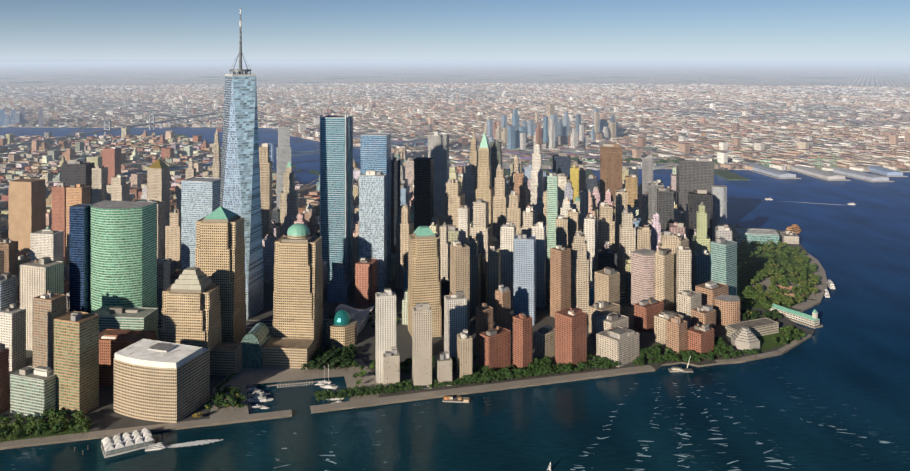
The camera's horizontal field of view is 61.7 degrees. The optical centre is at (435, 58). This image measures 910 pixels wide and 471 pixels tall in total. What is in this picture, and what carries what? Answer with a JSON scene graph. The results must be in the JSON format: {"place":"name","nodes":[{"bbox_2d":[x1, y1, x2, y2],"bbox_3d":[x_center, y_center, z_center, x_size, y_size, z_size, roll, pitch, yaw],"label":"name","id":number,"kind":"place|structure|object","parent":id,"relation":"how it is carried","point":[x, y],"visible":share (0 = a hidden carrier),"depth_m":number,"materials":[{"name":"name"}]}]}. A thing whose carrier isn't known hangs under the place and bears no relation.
{"place":"outdoors","nodes":[
{"label":"outdoors","id":0,"kind":"place"},
{"bbox_2d":[0,420,92,441],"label":"lawn","id":1,"kind":"structure","parent":0,"point":[47,433],"depth_m":930.83,"materials":[{"name":"green plant"}]},
{"bbox_2d":[0,419,8,428],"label":"tree","id":2,"kind":"object","parent":1,"relation":"on","point":[3,425],"visible":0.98,"depth_m":929.16,"materials":[{"name":"green plant"}]},
{"bbox_2d":[10,420,19,426],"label":"tree","id":3,"kind":"object","parent":1,"relation":"on","point":[15,423],"visible":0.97,"depth_m":931.53,"materials":[{"name":"green plant"}]},
{"bbox_2d":[12,426,23,438],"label":"tree","id":4,"kind":"object","parent":1,"relation":"on","point":[17,429],"visible":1,"depth_m":911.33,"materials":[{"name":"green plant"}]},
{"bbox_2d":[14,413,24,421],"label":"tree","id":5,"kind":"object","parent":1,"relation":"on","point":[20,419],"visible":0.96,"depth_m":944.88,"materials":[{"name":"green plant"}]},
{"bbox_2d":[23,415,30,423],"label":"tree","id":6,"kind":"object","parent":1,"relation":"on","point":[28,418],"visible":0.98,"depth_m":943.31,"materials":[{"name":"green plant"}]},
{"bbox_2d":[26,427,34,433],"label":"tree","id":7,"kind":"object","parent":1,"relation":"on","point":[28,430],"visible":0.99,"depth_m":916.31,"materials":[{"name":"green plant"}]},
{"bbox_2d":[27,416,36,426],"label":"tree","id":8,"kind":"object","parent":1,"relation":"on","point":[32,419],"visible":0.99,"depth_m":938.66,"materials":[{"name":"green plant"}]},
{"bbox_2d":[33,417,45,424],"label":"tree","id":9,"kind":"object","parent":1,"relation":"on","point":[39,420],"visible":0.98,"depth_m":938.33,"materials":[{"name":"green plant"}]},
{"bbox_2d":[37,422,46,429],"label":"tree","id":10,"kind":"object","parent":1,"relation":"on","point":[42,425],"visible":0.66,"depth_m":925.14,"materials":[{"name":"green plant"}]},
{"bbox_2d":[41,411,48,418],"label":"tree","id":11,"kind":"object","parent":1,"relation":"on","point":[44,414],"visible":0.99,"depth_m":956.43,"materials":[{"name":"green plant"}]},
{"bbox_2d":[46,420,55,427],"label":"tree","id":12,"kind":"object","parent":1,"relation":"on","point":[52,424],"visible":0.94,"depth_m":931.80,"materials":[{"name":"green plant"}]},
{"bbox_2d":[47,413,56,421],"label":"tree","id":13,"kind":"object","parent":1,"relation":"on","point":[52,417],"visible":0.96,"depth_m":945.41,"materials":[{"name":"green plant"}]},
{"bbox_2d":[54,416,68,426],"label":"tree","id":14,"kind":"object","parent":1,"relation":"on","point":[61,419],"visible":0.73,"depth_m":932.39,"materials":[{"name":"green plant"}]},
{"bbox_2d":[56,410,67,418],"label":"tree","id":15,"kind":"object","parent":1,"relation":"on","point":[63,412],"visible":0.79,"depth_m":952.53,"materials":[{"name":"green plant"}]},
{"bbox_2d":[73,412,85,422],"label":"tree","id":16,"kind":"object","parent":1,"relation":"on","point":[79,416],"visible":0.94,"depth_m":943.01,"materials":[{"name":"green plant"}]},
{"bbox_2d":[210,359,380,417],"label":"plaza","id":17,"kind":"structure","parent":0,"point":[243,378],"depth_m":1084.99,"materials":[{"name":"grey concrete"}]},
{"bbox_2d":[210,394,218,403],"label":"tree","id":18,"kind":"object","parent":17,"relation":"on","point":[213,398],"visible":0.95,"depth_m":1004.49,"materials":[{"name":"green plant"}]},
{"bbox_2d":[212,390,222,396],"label":"tree","id":19,"kind":"object","parent":17,"relation":"on","point":[220,392],"visible":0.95,"depth_m":1011.32,"materials":[{"name":"green plant"}]},
{"bbox_2d":[213,400,222,409],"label":"tree","id":20,"kind":"object","parent":17,"relation":"on","point":[218,404],"visible":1,"depth_m":986.77,"materials":[{"name":"green plant"}]},
{"bbox_2d":[222,402,230,410],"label":"tree","id":21,"kind":"object","parent":17,"relation":"on","point":[226,404],"visible":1,"depth_m":983.16,"materials":[{"name":"green plant"}]},
{"bbox_2d":[224,385,232,393],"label":"tree","id":22,"kind":"object","parent":17,"relation":"on","point":[227,389],"visible":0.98,"depth_m":1026.17,"materials":[{"name":"green plant"}]},
{"bbox_2d":[229,399,237,410],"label":"tree","id":23,"kind":"object","parent":17,"relation":"on","point":[233,403],"visible":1,"depth_m":983.27,"materials":[{"name":"green plant"}]},
{"bbox_2d":[230,388,240,396],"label":"tree","id":24,"kind":"object","parent":17,"relation":"on","point":[233,393],"visible":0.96,"depth_m":1015.59,"materials":[{"name":"green plant"}]},
{"bbox_2d":[236,402,243,407],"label":"tree","id":25,"kind":"object","parent":17,"relation":"on","point":[239,405],"visible":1,"depth_m":984.11,"materials":[{"name":"green plant"}]},
{"bbox_2d":[238,395,246,403],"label":"tree","id":26,"kind":"object","parent":17,"relation":"on","point":[243,398],"visible":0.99,"depth_m":1000.32,"materials":[{"name":"green plant"}]},
{"bbox_2d":[300,363,307,369],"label":"tree","id":27,"kind":"object","parent":17,"relation":"on","point":[305,366],"visible":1,"depth_m":1104.76,"materials":[{"name":"green plant"}]},
{"bbox_2d":[310,361,319,370],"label":"tree","id":28,"kind":"object","parent":17,"relation":"on","point":[315,365],"visible":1,"depth_m":1105.56,"materials":[{"name":"green plant"}]},
{"bbox_2d":[318,358,326,365],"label":"tree","id":29,"kind":"object","parent":17,"relation":"on","point":[323,362],"visible":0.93,"depth_m":1115.09,"materials":[{"name":"green plant"}]},
{"bbox_2d":[327,362,334,368],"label":"tree","id":30,"kind":"object","parent":17,"relation":"on","point":[331,364],"visible":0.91,"depth_m":1103.48,"materials":[{"name":"green plant"}]},
{"bbox_2d":[332,357,340,364],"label":"tree","id":31,"kind":"object","parent":17,"relation":"on","point":[337,361],"visible":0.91,"depth_m":1117.48,"materials":[{"name":"green plant"}]},
{"bbox_2d":[341,360,350,367],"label":"tree","id":32,"kind":"object","parent":17,"relation":"on","point":[346,364],"visible":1,"depth_m":1108.84,"materials":[{"name":"green plant"}]},
{"bbox_2d":[350,360,358,370],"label":"tree","id":33,"kind":"object","parent":17,"relation":"on","point":[355,363],"visible":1,"depth_m":1110.72,"materials":[{"name":"green plant"}]},
{"bbox_2d":[359,370,366,376],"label":"tree","id":34,"kind":"object","parent":17,"relation":"on","point":[361,373],"visible":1,"depth_m":1076.89,"materials":[{"name":"green plant"}]},
{"bbox_2d":[373,389,379,396],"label":"tree","id":35,"kind":"object","parent":17,"relation":"on","point":[376,391],"visible":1,"depth_m":1025.12,"materials":[{"name":"green plant"}]},
{"bbox_2d":[0,161,827,449],"bbox_3d":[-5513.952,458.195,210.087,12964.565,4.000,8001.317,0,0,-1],"label":"city ground","id":36,"kind":"structure","parent":0,"point":[103,415],"depth_m":1173.07,"materials":[{"name":"grey concrete"}]},
{"bbox_2d":[47,408,57,416],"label":"tree","id":37,"kind":"object","parent":36,"relation":"on","point":[50,410],"visible":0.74,"depth_m":958.87,"materials":[{"name":"green plant"}]},
{"bbox_2d":[0,410,291,446],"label":"esplanade","id":38,"kind":"structure","parent":36,"relation":"on","point":[140,428],"depth_m":938.34,"materials":[{"name":"grey concrete"}]},
{"bbox_2d":[0,429,7,438],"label":"tree","id":39,"kind":"object","parent":38,"relation":"on","point":[3,433],"visible":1,"depth_m":904.26,"materials":[{"name":"green plant"}]},
{"bbox_2d":[8,431,16,440],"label":"tree","id":40,"kind":"object","parent":38,"relation":"on","point":[11,436],"visible":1,"depth_m":905.43,"materials":[{"name":"green plant"}]},
{"bbox_2d":[34,426,46,438],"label":"tree","id":41,"kind":"object","parent":38,"relation":"on","point":[40,431],"visible":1,"depth_m":910.00,"materials":[{"name":"green plant"}]},
{"bbox_2d":[52,422,65,435],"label":"tree","id":42,"kind":"object","parent":38,"relation":"on","point":[60,426],"visible":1,"depth_m":920.84,"materials":[{"name":"green plant"}]},
{"bbox_2d":[69,424,77,433],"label":"tree","id":43,"kind":"object","parent":38,"relation":"on","point":[73,427],"visible":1,"depth_m":922.09,"materials":[{"name":"green plant"}]},
{"bbox_2d":[75,420,90,434],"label":"tree","id":44,"kind":"object","parent":38,"relation":"on","point":[84,425],"visible":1,"depth_m":920.82,"materials":[{"name":"green plant"}]},
{"bbox_2d":[205,404,212,413],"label":"tree","id":45,"kind":"object","parent":36,"relation":"on","point":[208,407],"visible":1,"depth_m":975.22,"materials":[{"name":"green plant"}]},
{"bbox_2d":[220,7,263,318],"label":"skyscraper","id":46,"kind":"structure","parent":36,"relation":"on","point":[240,193],"depth_m":1344.67,"materials":[{"name":"blue glass"}]},
{"bbox_2d":[241,322,270,368],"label":"glass atrium","id":47,"kind":"object","parent":36,"relation":"on","point":[256,339],"visible":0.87,"depth_m":1122.12,"materials":[{"name":"teal glass"}]},
{"bbox_2d":[312,390,321,396],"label":"tree","id":48,"kind":"object","parent":36,"relation":"on","point":[317,392],"visible":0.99,"depth_m":1015.70,"materials":[{"name":"green plant"}]},
{"bbox_2d":[315,350,323,357],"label":"tree","id":49,"kind":"object","parent":36,"relation":"on","point":[319,352],"visible":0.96,"depth_m":1150.22,"materials":[{"name":"green plant"}]},
{"bbox_2d":[322,350,332,356],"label":"tree","id":50,"kind":"object","parent":36,"relation":"on","point":[328,353],"visible":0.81,"depth_m":1143.94,"materials":[{"name":"green plant"}]},
{"bbox_2d":[338,389,346,393],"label":"tree","id":51,"kind":"object","parent":36,"relation":"on","point":[341,391],"visible":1,"depth_m":1022.55,"materials":[{"name":"green plant"}]},
{"bbox_2d":[341,347,350,352],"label":"tree","id":52,"kind":"object","parent":36,"relation":"on","point":[347,349],"visible":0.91,"depth_m":1161.27,"materials":[{"name":"green plant"}]},
{"bbox_2d":[348,343,356,350],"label":"tree","id":53,"kind":"object","parent":36,"relation":"on","point":[353,346],"visible":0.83,"depth_m":1174.29,"materials":[{"name":"green plant"}]},
{"bbox_2d":[335,304,374,334],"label":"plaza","id":54,"kind":"structure","parent":36,"relation":"on","point":[359,315],"depth_m":1304.98,"materials":[{"name":"white paint"}]},
{"bbox_2d":[389,386,395,394],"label":"tree","id":55,"kind":"object","parent":36,"relation":"on","point":[392,389],"visible":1,"depth_m":1031.46,"materials":[{"name":"green plant"}]},
{"bbox_2d":[400,366,408,376],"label":"tree","id":56,"kind":"object","parent":36,"relation":"on","point":[404,369],"visible":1,"depth_m":1091.02,"materials":[{"name":"green plant"}]},
{"bbox_2d":[402,380,411,386],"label":"tree","id":57,"kind":"object","parent":36,"relation":"on","point":[406,382],"visible":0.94,"depth_m":1047.66,"materials":[{"name":"green plant"}]},
{"bbox_2d":[0,109,822,422],"bbox_3d":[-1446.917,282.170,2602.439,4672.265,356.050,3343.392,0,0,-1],"label":"buildings","id":58,"kind":"structure","parent":36,"relation":"on","point":[104,265],"depth_m":1354.36,"materials":[{"name":"beige concrete"}]},
{"bbox_2d":[474,365,481,371],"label":"tree","id":59,"kind":"object","parent":36,"relation":"on","point":[478,368],"visible":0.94,"depth_m":1098.18,"materials":[{"name":"green plant"}]},
{"bbox_2d":[310,365,654,410],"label":"esplanade","id":60,"kind":"structure","parent":36,"relation":"on","point":[464,389],"depth_m":1052.07,"materials":[{"name":"grey concrete"}]},
{"bbox_2d":[639,360,644,367],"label":"tree","id":61,"kind":"object","parent":60,"relation":"on","point":[642,362],"visible":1,"depth_m":1122.96,"materials":[{"name":"green plant"}]},
{"bbox_2d":[501,367,510,371],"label":"tree","id":62,"kind":"object","parent":36,"relation":"on","point":[505,369],"visible":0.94,"depth_m":1089.64,"materials":[{"name":"green plant"}]},
{"bbox_2d":[528,362,536,368],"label":"tree","id":63,"kind":"object","parent":36,"relation":"on","point":[530,365],"visible":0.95,"depth_m":1104.65,"materials":[{"name":"green plant"}]},
{"bbox_2d":[534,358,543,365],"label":"tree","id":64,"kind":"object","parent":36,"relation":"on","point":[538,361],"visible":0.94,"depth_m":1119.82,"materials":[{"name":"green plant"}]},
{"bbox_2d":[564,364,572,373],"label":"tree","id":65,"kind":"object","parent":36,"relation":"on","point":[569,367],"visible":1,"depth_m":1098.12,"materials":[{"name":"green plant"}]},
{"bbox_2d":[576,361,584,371],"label":"tree","id":66,"kind":"object","parent":36,"relation":"on","point":[579,364],"visible":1,"depth_m":1105.04,"materials":[{"name":"green plant"}]},
{"bbox_2d":[581,363,589,372],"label":"tree","id":67,"kind":"object","parent":36,"relation":"on","point":[586,366],"visible":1,"depth_m":1104.52,"materials":[{"name":"green plant"}]},
{"bbox_2d":[643,347,649,356],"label":"tree","id":68,"kind":"object","parent":36,"relation":"on","point":[645,350],"visible":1,"depth_m":1161.68,"materials":[{"name":"green plant"}]},
{"bbox_2d":[662,355,670,363],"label":"tree","id":69,"kind":"object","parent":36,"relation":"on","point":[665,357],"visible":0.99,"depth_m":1136.58,"materials":[{"name":"green plant"}]},
{"bbox_2d":[664,351,672,359],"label":"tree","id":70,"kind":"object","parent":36,"relation":"on","point":[670,355],"visible":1,"depth_m":1142.77,"materials":[{"name":"green plant"}]},
{"bbox_2d":[686,354,694,363],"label":"tree","id":71,"kind":"object","parent":36,"relation":"on","point":[691,357],"visible":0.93,"depth_m":1131.77,"materials":[{"name":"green plant"}]},
{"bbox_2d":[692,352,700,362],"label":"tree","id":72,"kind":"object","parent":36,"relation":"on","point":[696,355],"visible":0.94,"depth_m":1139.19,"materials":[{"name":"green plant"}]},
{"bbox_2d":[700,353,706,358],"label":"tree","id":73,"kind":"object","parent":36,"relation":"on","point":[703,356],"visible":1,"depth_m":1141.98,"materials":[{"name":"green plant"}]},
{"bbox_2d":[714,349,722,358],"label":"tree","id":74,"kind":"object","parent":36,"relation":"on","point":[717,352],"visible":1,"depth_m":1153.71,"materials":[{"name":"green plant"}]},
{"bbox_2d":[723,345,730,351],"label":"tree","id":75,"kind":"object","parent":36,"relation":"on","point":[726,348],"visible":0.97,"depth_m":1169.82,"materials":[{"name":"green plant"}]},
{"bbox_2d":[741,299,749,307],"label":"tree","id":76,"kind":"object","parent":36,"relation":"on","point":[746,303],"visible":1,"depth_m":1389.43,"materials":[{"name":"green plant"}]},
{"bbox_2d":[715,334,810,362],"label":"esplanade","id":77,"kind":"structure","parent":36,"relation":"on","point":[788,346],"depth_m":1176.89,"materials":[{"name":"grey concrete"}]},
{"bbox_2d":[721,353,729,361],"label":"tree","id":78,"kind":"object","parent":77,"relation":"on","point":[725,356],"visible":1,"depth_m":1143.12,"materials":[{"name":"green plant"}]},
{"bbox_2d":[729,351,737,359],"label":"tree","id":79,"kind":"object","parent":77,"relation":"on","point":[733,354],"visible":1,"depth_m":1151.18,"materials":[{"name":"green plant"}]},
{"bbox_2d":[751,348,759,357],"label":"tree","id":80,"kind":"object","parent":77,"relation":"on","point":[755,351],"visible":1,"depth_m":1159.15,"materials":[{"name":"green plant"}]},
{"bbox_2d":[779,339,787,344],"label":"tree","id":81,"kind":"object","parent":77,"relation":"on","point":[782,341],"visible":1,"depth_m":1200.27,"materials":[{"name":"green plant"}]},
{"bbox_2d":[763,301,772,308],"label":"tree","id":82,"kind":"object","parent":36,"relation":"on","point":[768,305],"visible":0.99,"depth_m":1370.40,"materials":[{"name":"green plant"}]},
{"bbox_2d":[774,313,781,320],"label":"tree","id":83,"kind":"object","parent":36,"relation":"on","point":[777,315],"visible":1,"depth_m":1321.21,"materials":[{"name":"green plant"}]},
{"bbox_2d":[792,252,827,309],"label":"promenade","id":84,"kind":"structure","parent":36,"relation":"on","point":[812,300],"depth_m":1512.75,"materials":[{"name":"grey concrete"}]},
{"bbox_2d":[795,296,803,301],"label":"tree","id":85,"kind":"object","parent":84,"relation":"on","point":[801,298],"visible":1,"depth_m":1404.04,"materials":[{"name":"green plant"}]},
{"bbox_2d":[809,287,818,295],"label":"tree","id":86,"kind":"object","parent":84,"relation":"on","point":[814,290],"visible":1,"depth_m":1457.76,"materials":[{"name":"green plant"}]},
{"bbox_2d":[810,278,819,283],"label":"tree","id":87,"kind":"object","parent":84,"relation":"on","point":[816,281],"visible":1,"depth_m":1513.81,"materials":[{"name":"green plant"}]},
{"bbox_2d":[158,286,694,328],"bbox_3d":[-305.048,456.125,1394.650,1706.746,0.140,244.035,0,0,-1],"label":"street","id":88,"kind":"structure","parent":0,"point":[253,323],"depth_m":1320.20,"materials":[{"name":"grey asphalt"}]},
{"bbox_2d":[0,127,909,470],"bbox_3d":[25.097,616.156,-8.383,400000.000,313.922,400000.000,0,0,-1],"label":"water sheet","id":89,"kind":"object","parent":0,"point":[846,367],"visible":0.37,"depth_m":990.13,"materials":[{"name":"blue liquid"}]},
{"bbox_2d":[74,198,890,470],"bbox_3d":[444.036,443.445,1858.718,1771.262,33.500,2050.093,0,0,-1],"label":"boats","id":90,"kind":"object","parent":89,"relation":"on","point":[119,444],"visible":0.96,"depth_m":912.42,"materials":[{"name":"plastic"}]},
{"bbox_2d":[0,61,909,171],"bbox_3d":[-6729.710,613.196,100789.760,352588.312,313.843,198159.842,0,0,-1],"label":"distant land","id":91,"kind":"structure","parent":0,"point":[772,74],"depth_m":23341.64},
{"bbox_2d":[0,113,458,201],"bbox_3d":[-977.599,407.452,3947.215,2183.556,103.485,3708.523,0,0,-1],"label":"bridges","id":92,"kind":"structure","parent":91,"relation":"on","point":[402,153],"depth_m":3716.68,"materials":[{"name":"grey metal"}]},
{"bbox_2d":[0,82,909,170],"bbox_3d":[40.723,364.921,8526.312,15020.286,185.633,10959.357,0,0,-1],"label":"city","id":93,"kind":"object","parent":91,"relation":"on","point":[737,130],"visible":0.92,"depth_m":5786.89},
{"bbox_2d":[449,153,907,181],"bbox_3d":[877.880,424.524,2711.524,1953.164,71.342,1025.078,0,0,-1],"label":"piers","id":94,"kind":"structure","parent":91,"relation":"on","point":[839,174],"depth_m":2976.11,"materials":[{"name":"grey concrete"}]},
{"bbox_2d":[0,0,909,61],"label":"sky","id":95,"kind":"structure","parent":0,"point":[30,30],"materials":[{"name":"blue"}]},
{"bbox_2d":[737,243,814,309],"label":"battery lawn","id":96,"kind":"structure","parent":0,"point":[761,257],"depth_m":1645.49,"materials":[{"name":"green plant"}]},
{"bbox_2d":[750,279,756,286],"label":"tree","id":97,"kind":"object","parent":96,"relation":"on","point":[752,281],"visible":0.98,"depth_m":1513.94,"materials":[{"name":"green plant"}]},
{"bbox_2d":[750,293,757,302],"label":"tree","id":98,"kind":"object","parent":96,"relation":"on","point":[754,297],"visible":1,"depth_m":1422.19,"materials":[{"name":"green plant"}]},
{"bbox_2d":[754,284,763,290],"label":"tree","id":99,"kind":"object","parent":96,"relation":"on","point":[760,286],"visible":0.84,"depth_m":1472.96,"materials":[{"name":"green plant"}]},
{"bbox_2d":[763,291,773,300],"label":"tree","id":100,"kind":"object","parent":96,"relation":"on","point":[767,294],"visible":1,"depth_m":1432.88,"materials":[{"name":"green plant"}]},
{"bbox_2d":[750,277,800,293],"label":"park paths","id":101,"kind":"structure","parent":96,"relation":"on","point":[765,282],"depth_m":1542.96,"materials":[{"name":"grey concrete"}]},
{"bbox_2d":[782,281,789,288],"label":"tree","id":102,"kind":"object","parent":96,"relation":"on","point":[785,284],"visible":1,"depth_m":1497.32,"materials":[{"name":"green plant"}]},
{"bbox_2d":[785,298,793,307],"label":"tree","id":103,"kind":"object","parent":96,"relation":"on","point":[790,301],"visible":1,"depth_m":1391.07,"materials":[{"name":"green plant"}]},
{"bbox_2d":[786,266,795,271],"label":"tree","id":104,"kind":"object","parent":96,"relation":"on","point":[791,268],"visible":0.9,"depth_m":1604.61,"materials":[{"name":"green plant"}]},
{"bbox_2d":[789,278,797,285],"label":"tree","id":105,"kind":"object","parent":96,"relation":"on","point":[795,280],"visible":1,"depth_m":1520.82,"materials":[{"name":"green plant"}]},
{"bbox_2d":[790,271,797,276],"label":"tree","id":106,"kind":"object","parent":96,"relation":"on","point":[792,274],"visible":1,"depth_m":1571.92,"materials":[{"name":"green plant"}]},
{"bbox_2d":[790,286,797,292],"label":"tree","id":107,"kind":"object","parent":96,"relation":"on","point":[794,289],"visible":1,"depth_m":1467.58,"materials":[{"name":"green plant"}]},
{"bbox_2d":[757,326,803,351],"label":"lawn","id":108,"kind":"structure","parent":0,"point":[766,343],"depth_m":1231.20,"materials":[{"name":"green plant"}]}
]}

